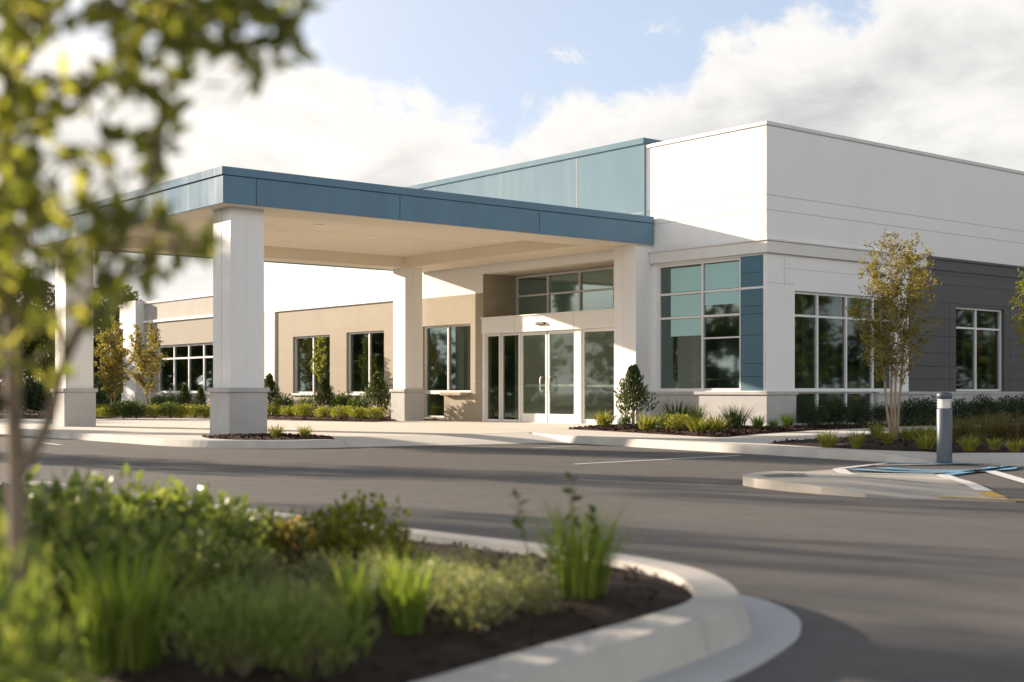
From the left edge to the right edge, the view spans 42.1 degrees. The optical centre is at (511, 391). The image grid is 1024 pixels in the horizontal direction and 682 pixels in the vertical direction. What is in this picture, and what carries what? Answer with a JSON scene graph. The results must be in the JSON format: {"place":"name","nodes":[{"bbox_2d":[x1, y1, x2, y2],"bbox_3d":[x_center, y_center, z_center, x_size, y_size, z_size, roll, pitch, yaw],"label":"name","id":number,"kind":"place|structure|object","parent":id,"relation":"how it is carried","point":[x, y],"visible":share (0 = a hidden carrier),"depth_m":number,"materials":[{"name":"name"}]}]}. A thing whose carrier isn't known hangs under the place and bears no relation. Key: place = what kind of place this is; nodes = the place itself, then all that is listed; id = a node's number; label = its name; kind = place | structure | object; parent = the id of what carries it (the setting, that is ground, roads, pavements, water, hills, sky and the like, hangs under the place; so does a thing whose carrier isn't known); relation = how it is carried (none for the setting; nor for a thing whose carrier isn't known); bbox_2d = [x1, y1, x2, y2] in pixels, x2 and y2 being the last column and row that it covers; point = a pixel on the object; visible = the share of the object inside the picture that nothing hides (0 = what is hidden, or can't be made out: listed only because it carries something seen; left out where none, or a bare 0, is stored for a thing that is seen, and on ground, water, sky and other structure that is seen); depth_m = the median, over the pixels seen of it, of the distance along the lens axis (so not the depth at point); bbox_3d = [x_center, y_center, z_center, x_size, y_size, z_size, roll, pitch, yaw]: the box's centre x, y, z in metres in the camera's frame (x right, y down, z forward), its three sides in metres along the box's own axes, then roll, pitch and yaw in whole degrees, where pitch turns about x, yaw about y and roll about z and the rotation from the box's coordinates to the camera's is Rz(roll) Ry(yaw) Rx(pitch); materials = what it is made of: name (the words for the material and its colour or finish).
{"place":"outdoors","nodes":[
{"label":"outdoors","id":0,"kind":"place"},
{"bbox_2d":[0,263,48,410],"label":"treeline","id":1,"kind":"object","parent":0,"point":[33,355],"visible":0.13,"depth_m":75.92,"materials":[{"name":"green plant"}]},
{"bbox_2d":[0,433,1023,681],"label":"road","id":2,"kind":"structure","parent":0,"point":[862,589],"depth_m":10.49,"materials":[{"name":"asphalt"}]},
{"bbox_2d":[0,427,347,448],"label":"kerb","id":3,"kind":"structure","parent":2,"relation":"on","point":[234,444],"depth_m":23.88,"materials":[{"name":"concrete"}]},
{"bbox_2d":[26,480,750,681],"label":"kerb","id":4,"kind":"structure","parent":2,"relation":"on","point":[710,617],"depth_m":4.79,"materials":[{"name":"concrete"}]},
{"bbox_2d":[0,482,693,681],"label":"planting bed","id":5,"kind":"object","parent":4,"relation":"in","point":[433,649],"visible":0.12,"depth_m":4.61,"materials":[{"name":"brown soil"}]},
{"bbox_2d":[1,538,84,681],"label":"broadleaf shrub","id":6,"kind":"object","parent":5,"relation":"on","point":[45,553],"visible":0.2,"depth_m":2.75,"materials":[{"name":"green plant"}]},
{"bbox_2d":[0,509,106,681],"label":"broadleaf shrub","id":7,"kind":"object","parent":5,"relation":"on","point":[25,665],"visible":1,"depth_m":2.50,"materials":[{"name":"green plant"}]},
{"bbox_2d":[0,506,158,637],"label":"broadleaf shrub","id":8,"kind":"object","parent":5,"relation":"on","point":[85,526],"visible":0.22,"depth_m":4.42,"materials":[{"name":"green plant"}]},
{"bbox_2d":[0,466,172,633],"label":"broadleaf shrub","id":9,"kind":"object","parent":5,"relation":"on","point":[44,523],"visible":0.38,"depth_m":4.50,"materials":[{"name":"green plant"}]},
{"bbox_2d":[0,463,174,600],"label":"broadleaf shrub","id":10,"kind":"object","parent":5,"relation":"on","point":[75,481],"visible":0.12,"depth_m":5.18,"materials":[{"name":"green plant"}]},
{"bbox_2d":[60,566,141,675],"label":"grass clump","id":11,"kind":"object","parent":5,"relation":"on","point":[92,638],"visible":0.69,"depth_m":3.97,"materials":[{"name":"plant"}]},
{"bbox_2d":[30,517,223,671],"bbox_3d":[-1.198,0.624,4.073,0.590,0.449,0.602,0,0,-34],"label":"grass clump","id":12,"kind":"object","parent":5,"relation":"on","point":[138,642],"visible":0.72,"depth_m":4.02,"materials":[{"name":"plant"}]},
{"bbox_2d":[77,467,201,561],"bbox_3d":[-1.617,0.583,5.418,0.740,0.552,0.687,0,0,-33],"label":"broadleaf shrub","id":13,"kind":"object","parent":5,"relation":"on","point":[159,500],"visible":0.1,"depth_m":5.42,"materials":[{"name":"green plant"}]},
{"bbox_2d":[90,507,235,634],"bbox_3d":[-1.248,0.634,4.691,0.575,0.448,0.684,0,0,-34],"label":"broadleaf shrub","id":14,"kind":"object","parent":5,"relation":"on","point":[189,547],"visible":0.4,"depth_m":4.64,"materials":[{"name":"green plant"}]},
{"bbox_2d":[0,0,327,669],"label":"foreground tree","id":15,"kind":"object","parent":5,"relation":"on","point":[175,28],"visible":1,"depth_m":2.34,"materials":[{"name":"green plant"}]},
{"bbox_2d":[105,474,266,573],"bbox_3d":[-1.493,0.615,5.669,0.793,0.519,0.667,0,0,-41],"label":"broadleaf shrub","id":16,"kind":"object","parent":5,"relation":"on","point":[234,501],"visible":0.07,"depth_m":5.68,"materials":[{"name":"green plant"}]},
{"bbox_2d":[140,539,266,610],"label":"sage shrub","id":17,"kind":"object","parent":5,"relation":"on","point":[222,570],"visible":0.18,"depth_m":4.86,"materials":[{"name":"green plant"}]},
{"bbox_2d":[148,483,260,562],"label":"broadleaf shrub","id":18,"kind":"object","parent":5,"relation":"on","point":[196,504],"visible":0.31,"depth_m":5.57,"materials":[{"name":"green plant"}]},
{"bbox_2d":[165,520,277,612],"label":"broadleaf shrub","id":19,"kind":"object","parent":5,"relation":"on","point":[224,541],"visible":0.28,"depth_m":4.97,"materials":[{"name":"green plant"}]},
{"bbox_2d":[152,567,329,675],"bbox_3d":[-0.796,0.685,3.933,0.493,0.337,0.482,0,0,-33],"label":"feathery shrub","id":20,"kind":"object","parent":5,"relation":"on","point":[240,663],"visible":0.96,"depth_m":3.89,"materials":[{"name":"green plant"}]},
{"bbox_2d":[188,541,296,618],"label":"sage shrub","id":21,"kind":"object","parent":5,"relation":"on","point":[263,559],"visible":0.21,"depth_m":4.98,"materials":[{"name":"green plant"}]},
{"bbox_2d":[202,495,285,575],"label":"broadleaf shrub","id":22,"kind":"object","parent":5,"relation":"on","point":[263,526],"visible":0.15,"depth_m":5.84,"materials":[{"name":"green plant"}]},
{"bbox_2d":[234,501,309,567],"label":"broadleaf shrub","id":23,"kind":"object","parent":5,"relation":"on","point":[270,513],"visible":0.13,"depth_m":6.29,"materials":[{"name":"green plant"}]},
{"bbox_2d":[227,570,336,636],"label":"sage shrub","id":24,"kind":"object","parent":5,"relation":"on","point":[305,588],"visible":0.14,"depth_m":4.61,"materials":[{"name":"green plant"}]},
{"bbox_2d":[244,515,323,583],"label":"rusty shrub","id":25,"kind":"object","parent":5,"relation":"on","point":[283,541],"visible":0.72,"depth_m":5.87,"materials":[{"name":"green plant"}]},
{"bbox_2d":[231,573,383,679],"bbox_3d":[-0.630,0.699,4.042,0.470,0.312,0.540,0,0,-33],"label":"feathery shrub","id":26,"kind":"object","parent":5,"relation":"on","point":[318,623],"visible":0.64,"depth_m":4.01,"materials":[{"name":"green plant"}]},
{"bbox_2d":[281,504,365,566],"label":"shrub","id":27,"kind":"object","parent":5,"relation":"on","point":[313,517],"visible":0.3,"depth_m":6.37,"materials":[{"name":"green plant"}]},
{"bbox_2d":[285,547,366,605],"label":"sage shrub","id":28,"kind":"object","parent":5,"relation":"on","point":[328,568],"visible":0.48,"depth_m":5.17,"materials":[{"name":"green plant"}]},
{"bbox_2d":[324,542,387,641],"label":"grass clump","id":29,"kind":"object","parent":5,"relation":"on","point":[356,591],"visible":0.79,"depth_m":4.47,"materials":[{"name":"plant"}]},
{"bbox_2d":[320,489,414,573],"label":"shrub","id":30,"kind":"object","parent":5,"relation":"on","point":[349,508],"visible":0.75,"depth_m":6.27,"materials":[{"name":"green plant"}]},
{"bbox_2d":[331,544,418,605],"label":"sage shrub","id":31,"kind":"object","parent":5,"relation":"on","point":[375,576],"visible":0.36,"depth_m":5.28,"materials":[{"name":"green plant"}]},
{"bbox_2d":[359,519,428,573],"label":"yellow shrub","id":32,"kind":"object","parent":5,"relation":"on","point":[397,543],"visible":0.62,"depth_m":6.06,"materials":[{"name":"green plant"}]},
{"bbox_2d":[364,537,454,635],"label":"grass clump","id":33,"kind":"object","parent":5,"relation":"on","point":[406,604],"visible":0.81,"depth_m":4.61,"materials":[{"name":"plant"}]},
{"bbox_2d":[407,545,448,574],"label":"sage shrub","id":34,"kind":"object","parent":5,"relation":"on","point":[426,556],"visible":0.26,"depth_m":5.99,"materials":[{"name":"green plant"}]},
{"bbox_2d":[378,553,485,612],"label":"sage shrub","id":35,"kind":"object","parent":5,"relation":"on","point":[433,609],"visible":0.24,"depth_m":5.09,"materials":[{"name":"green plant"}]},
{"bbox_2d":[424,544,497,590],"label":"sage shrub","id":36,"kind":"object","parent":5,"relation":"on","point":[468,561],"visible":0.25,"depth_m":5.59,"materials":[{"name":"green plant"}]},
{"bbox_2d":[424,561,522,631],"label":"sage shrub","id":37,"kind":"object","parent":5,"relation":"on","point":[465,605],"visible":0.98,"depth_m":4.76,"materials":[{"name":"green plant"}]},
{"bbox_2d":[473,549,517,586],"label":"sage shrub","id":38,"kind":"object","parent":5,"relation":"on","point":[495,563],"visible":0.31,"depth_m":5.79,"materials":[{"name":"green plant"}]},
{"bbox_2d":[465,554,563,612],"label":"sage shrub","id":39,"kind":"object","parent":5,"relation":"on","point":[531,577],"visible":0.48,"depth_m":5.14,"materials":[{"name":"green plant"}]},
{"bbox_2d":[512,577,565,615],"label":"sage shrub","id":40,"kind":"object","parent":5,"relation":"on","point":[543,598],"visible":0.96,"depth_m":5.04,"materials":[{"name":"green plant"}]},
{"bbox_2d":[506,472,599,597],"bbox_3d":[0.164,0.587,5.334,0.386,0.527,0.096,0,0,-6],"label":"flower stalk","id":41,"kind":"object","parent":5,"relation":"on","point":[517,525],"visible":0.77,"depth_m":5.35,"materials":[{"name":"green plant"}]},
{"bbox_2d":[511,491,648,600],"bbox_3d":[0.301,0.611,5.403,0.611,0.462,0.608,0,0,19],"label":"grass clump","id":42,"kind":"object","parent":5,"relation":"on","point":[586,577],"visible":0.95,"depth_m":5.32,"materials":[{"name":"plant"}]},
{"bbox_2d":[332,433,566,446],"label":"ramp","id":43,"kind":"structure","parent":2,"relation":"on","point":[446,439],"depth_m":25.59,"materials":[{"name":"concrete"}]},
{"bbox_2d":[119,120,1023,425],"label":"clinic building","id":44,"kind":"structure","parent":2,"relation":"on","point":[763,232],"depth_m":35.18,"materials":[{"name":"white paint"}]},
{"bbox_2d":[158,342,212,392],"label":"window","id":45,"kind":"structure","parent":44,"relation":"in","point":[204,356],"depth_m":53.66,"materials":[{"name":"metal"}]},
{"bbox_2d":[295,335,329,392],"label":"window","id":46,"kind":"structure","parent":44,"relation":"in","point":[314,337],"depth_m":46.90,"materials":[{"name":"metal"}]},
{"bbox_2d":[349,331,383,392],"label":"window","id":47,"kind":"structure","parent":44,"relation":"in","point":[369,332],"depth_m":43.78,"materials":[{"name":"metal"}]},
{"bbox_2d":[425,324,469,391],"bbox_3d":[-1.872,-0.990,39.984,0.100,2.020,2.410,0,0,-39],"label":"window","id":48,"kind":"structure","parent":44,"relation":"in","point":[427,328],"depth_m":39.99,"materials":[{"name":"metal"}]},
{"bbox_2d":[521,331,547,422],"bbox_3d":[0.594,-0.405,36.775,0.221,2.500,1.100,0,0,-39],"label":"door","id":49,"kind":"structure","parent":44,"relation":"in","point":[525,417],"depth_m":36.74,"materials":[{"name":"metal"}]},
{"bbox_2d":[548,330,573,422],"bbox_3d":[1.327,-0.405,35.882,0.221,2.500,1.130,0,0,-39],"label":"door","id":50,"kind":"structure","parent":44,"relation":"in","point":[552,418],"depth_m":36.15,"materials":[{"name":"metal"}]},
{"bbox_2d":[516,267,613,314],"bbox_3d":[2.057,-2.760,36.979,0.100,1.260,6.000,0,0,-39],"label":"window","id":51,"kind":"structure","parent":44,"relation":"in","point":[580,291],"depth_m":37.90,"materials":[{"name":"metal"}]},
{"bbox_2d":[658,257,740,390],"bbox_3d":[4.534,-1.580,32.117,0.100,3.120,2.700,0,0,-39],"label":"window","id":52,"kind":"structure","parent":44,"relation":"in","point":[705,278],"depth_m":32.11,"materials":[{"name":"glass"}]},
{"bbox_2d":[796,392,872,425],"bbox_3d":[7.731,0.391,32.154,3.170,0.818,0.100,0,0,-39],"label":"window","id":53,"kind":"structure","parent":44,"relation":"in","point":[844,394],"depth_m":32.44,"materials":[{"name":"metal"}]},
{"bbox_2d":[795,291,892,390],"bbox_3d":[8.048,-1.190,32.414,3.990,2.340,0.100,0,0,-39],"label":"window","id":54,"kind":"structure","parent":44,"relation":"in","point":[844,318],"depth_m":32.42,"materials":[{"name":"metal"}]},
{"bbox_2d":[956,307,1000,390],"bbox_3d":[12.614,-1.140,36.174,2.380,2.260,0.100,0,0,-39],"label":"window","id":55,"kind":"structure","parent":44,"relation":"in","point":[974,328],"depth_m":36.13,"materials":[{"name":"metal"}]},
{"bbox_2d":[638,594,800,681],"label":"gutter","id":56,"kind":"object","parent":2,"relation":"on","point":[775,629],"visible":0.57,"depth_m":5.10,"materials":[{"name":"concrete"}]},
{"bbox_2d":[532,432,1023,465],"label":"kerb","id":57,"kind":"structure","parent":2,"relation":"on","point":[840,454],"depth_m":21.16,"materials":[{"name":"concrete"}]},
{"bbox_2d":[937,392,951,461],"bbox_3d":[5.974,0.486,18.383,0.208,0.967,0.208,0,0,-39],"label":"bollard","id":58,"kind":"object","parent":57,"relation":"on","point":[944,432],"visible":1,"depth_m":18.30,"materials":[{"name":"metal"}]},
{"bbox_2d":[743,470,1015,501],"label":"painted island","id":59,"kind":"structure","parent":2,"relation":"on","point":[833,482],"depth_m":13.35,"materials":[{"name":"concrete"}]},
{"bbox_2d":[817,462,1023,490],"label":"white markings","id":60,"kind":"object","parent":2,"relation":"on","point":[975,486],"visible":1,"depth_m":15.43,"materials":[{"name":"paint"}]},
{"bbox_2d":[853,463,1018,474],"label":"blue markings","id":61,"kind":"object","parent":2,"relation":"on","point":[985,469],"visible":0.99,"depth_m":16.75,"materials":[{"name":"paint"}]},
{"bbox_2d":[0,418,1023,462],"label":"pavement","id":62,"kind":"structure","parent":0,"point":[192,428],"depth_m":29.47,"materials":[{"name":"concrete"}]},
{"bbox_2d":[0,410,452,421],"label":"planting bed","id":63,"kind":"object","parent":62,"relation":"on","point":[35,414],"visible":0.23,"depth_m":41.12,"materials":[{"name":"red plant"}]},
{"bbox_2d":[93,316,135,412],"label":"young tree","id":64,"kind":"object","parent":63,"relation":"on","point":[107,370],"visible":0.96,"depth_m":48.43,"materials":[{"name":"green plant"}]},
{"bbox_2d":[106,398,138,418],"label":"leafy shrub","id":65,"kind":"object","parent":63,"relation":"on","point":[116,406],"visible":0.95,"depth_m":41.23,"materials":[{"name":"green plant"}]},
{"bbox_2d":[119,322,167,415],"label":"young tree","id":66,"kind":"object","parent":63,"relation":"on","point":[145,361],"visible":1,"depth_m":43.35,"materials":[{"name":"green plant"}]},
{"bbox_2d":[264,373,283,414],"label":"conifer shrub","id":67,"kind":"object","parent":63,"relation":"on","point":[270,383],"visible":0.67,"depth_m":45.91,"materials":[{"name":"green plant"}]},
{"bbox_2d":[291,402,317,416],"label":"leafy shrub","id":68,"kind":"object","parent":63,"relation":"on","point":[302,408],"visible":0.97,"depth_m":42.13,"materials":[{"name":"green plant"}]},
{"bbox_2d":[309,336,327,407],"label":"young tree","id":69,"kind":"object","parent":63,"relation":"on","point":[317,357],"visible":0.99,"depth_m":43.96,"materials":[{"name":"green plant"}]},
{"bbox_2d":[308,377,334,408],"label":"conifer shrub","id":70,"kind":"object","parent":63,"relation":"on","point":[324,390],"visible":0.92,"depth_m":43.08,"materials":[{"name":"green plant"}]},
{"bbox_2d":[326,390,354,414],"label":"leafy shrub","id":71,"kind":"object","parent":63,"relation":"on","point":[341,400],"visible":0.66,"depth_m":42.46,"materials":[{"name":"green plant"}]},
{"bbox_2d":[357,371,390,417],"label":"conifer shrub","id":72,"kind":"object","parent":63,"relation":"on","point":[377,392],"visible":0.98,"depth_m":40.65,"materials":[{"name":"green plant"}]},
{"bbox_2d":[202,433,333,439],"bbox_3d":[-4.530,0.848,24.985,2.302,0.116,2.875,0,0,-39],"label":"planting bed","id":73,"kind":"object","parent":62,"relation":"on","point":[266,436],"visible":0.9,"depth_m":24.40,"materials":[{"name":"brown soil"}]},
{"bbox_2d":[38,166,653,434],"bbox_3d":[-4.209,-1.665,33.279,11.838,5.370,10.110,0,0,-39],"label":"entrance canopy","id":74,"kind":"object","parent":62,"relation":"on","point":[407,236],"visible":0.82,"depth_m":31.20,"materials":[{"name":"paint"}]},
{"bbox_2d":[570,420,1020,436],"bbox_3d":[12.255,0.820,36.166,27.165,0.171,6.519,0,0,-39],"label":"planting bed","id":75,"kind":"object","parent":62,"relation":"on","point":[731,431],"visible":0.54,"depth_m":28.57,"materials":[{"name":"brown soil"}]},
{"bbox_2d":[612,364,659,425],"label":"conifer shrub","id":76,"kind":"object","parent":75,"relation":"on","point":[632,383],"visible":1,"depth_m":30.01,"materials":[{"name":"green plant"}]},
{"bbox_2d":[628,410,666,429],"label":"grass tuft","id":77,"kind":"object","parent":75,"relation":"on","point":[645,423],"visible":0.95,"depth_m":27.98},
{"bbox_2d":[662,413,692,429],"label":"leafy shrub","id":78,"kind":"object","parent":75,"relation":"on","point":[675,424],"visible":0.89,"depth_m":27.50,"materials":[{"name":"green plant"}]},
{"bbox_2d":[659,397,699,425],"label":"ornamental grass","id":79,"kind":"object","parent":75,"relation":"on","point":[679,411],"depth_m":29.51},
{"bbox_2d":[678,413,717,431],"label":"grass tuft","id":80,"kind":"object","parent":75,"relation":"on","point":[699,426],"visible":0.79,"depth_m":26.17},
{"bbox_2d":[694,411,740,431],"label":"grass tuft","id":81,"kind":"object","parent":75,"relation":"on","point":[717,424],"visible":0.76,"depth_m":26.23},
{"bbox_2d":[717,402,756,427],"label":"ornamental grass","id":82,"kind":"object","parent":75,"relation":"on","point":[737,420],"depth_m":28.93,"materials":[{"name":"plant"}]},
{"bbox_2d":[798,400,829,424],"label":"hedge shrub","id":83,"kind":"object","parent":75,"relation":"on","point":[815,418],"visible":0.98,"depth_m":30.77,"materials":[{"name":"green plant"}]},
{"bbox_2d":[819,400,855,424],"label":"hedge shrub","id":84,"kind":"object","parent":75,"relation":"on","point":[842,410],"visible":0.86,"depth_m":31.32,"materials":[{"name":"green plant"}]},
{"bbox_2d":[847,401,876,424],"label":"hedge shrub","id":85,"kind":"object","parent":75,"relation":"on","point":[861,414],"visible":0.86,"depth_m":31.89,"materials":[{"name":"green plant"}]},
{"bbox_2d":[869,402,896,423],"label":"hedge shrub","id":86,"kind":"object","parent":75,"relation":"on","point":[881,415],"visible":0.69,"depth_m":32.41,"materials":[{"name":"green plant"}]},
{"bbox_2d":[896,395,933,424],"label":"hedge shrub","id":87,"kind":"object","parent":75,"relation":"on","point":[908,408],"visible":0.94,"depth_m":33.24,"materials":[{"name":"green plant"}]},
{"bbox_2d":[950,397,979,422],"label":"hedge shrub","id":88,"kind":"object","parent":75,"relation":"on","point":[962,406],"visible":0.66,"depth_m":34.52,"materials":[{"name":"green plant"}]},
{"bbox_2d":[967,393,1008,421],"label":"hedge shrub","id":89,"kind":"object","parent":75,"relation":"on","point":[982,408],"visible":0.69,"depth_m":35.15,"materials":[{"name":"green plant"}]},
{"bbox_2d":[991,395,1023,421],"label":"hedge shrub","id":90,"kind":"object","parent":75,"relation":"on","point":[1011,402],"visible":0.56,"depth_m":35.90,"materials":[{"name":"green plant"}]},
{"bbox_2d":[767,424,1023,452],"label":"planting bed","id":91,"kind":"object","parent":62,"relation":"on","point":[870,443],"visible":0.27,"depth_m":20.47,"materials":[{"name":"brown soil"}]},
{"bbox_2d":[813,428,844,447],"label":"grass tuft","id":92,"kind":"object","parent":91,"relation":"on","point":[826,439],"visible":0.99,"depth_m":20.41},
{"bbox_2d":[845,228,944,439],"bbox_3d":[6.536,-0.971,22.428,1.424,3.573,1.826,0,0,44],"label":"young tree","id":93,"kind":"object","parent":91,"relation":"on","point":[896,324],"visible":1,"depth_m":22.26,"materials":[{"name":"green plant"}]},
{"bbox_2d":[903,430,936,448],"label":"grass tuft","id":94,"kind":"object","parent":91,"relation":"on","point":[926,443],"visible":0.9,"depth_m":19.44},
{"bbox_2d":[955,431,981,450],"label":"grass tuft","id":95,"kind":"object","parent":91,"relation":"on","point":[969,445],"visible":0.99,"depth_m":18.57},
{"bbox_2d":[955,413,997,440],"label":"ornamental grass","id":96,"kind":"object","parent":91,"relation":"on","point":[979,428],"depth_m":21.73,"materials":[{"name":"plant"}]},
{"bbox_2d":[996,410,1023,440],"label":"ornamental grass","id":97,"kind":"object","parent":91,"relation":"on","point":[1015,433],"depth_m":21.75,"materials":[{"name":"plant"}]},
{"bbox_2d":[1004,264,1023,355],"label":"young tree","id":98,"kind":"object","parent":91,"relation":"on","point":[1019,329],"visible":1,"depth_m":21.53,"materials":[{"name":"green plant"}]},
{"bbox_2d":[0,0,1023,386],"label":"sky","id":99,"kind":"structure","parent":0,"point":[400,93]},
{"bbox_2d":[982,411,1016,439],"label":"ornamental grass","id":100,"kind":"object","parent":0,"point":[1000,433],"depth_m":22.30,"materials":[{"name":"plant"}]},
{"label":"lawn","id":101,"kind":"structure","parent":0,"visible":0},
{"bbox_2d":[22,377,50,410],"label":"background shrub","id":102,"kind":"object","parent":101,"relation":"on","point":[44,395],"visible":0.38,"depth_m":63.56,"materials":[{"name":"green plant"}]},
{"bbox_2d":[21,296,54,382],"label":"background tree","id":103,"kind":"object","parent":101,"relation":"on","point":[49,363],"visible":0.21,"depth_m":77.39,"materials":[{"name":"green plant"}]},
{"bbox_2d":[93,375,122,407],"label":"background shrub","id":104,"kind":"object","parent":101,"relation":"on","point":[99,396],"visible":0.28,"depth_m":63.68,"materials":[{"name":"green plant"}]},
{"bbox_2d":[93,299,137,384],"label":"background tree","id":105,"kind":"object","parent":101,"relation":"on","point":[101,317],"visible":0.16,"depth_m":71.28,"materials":[{"name":"green plant"}]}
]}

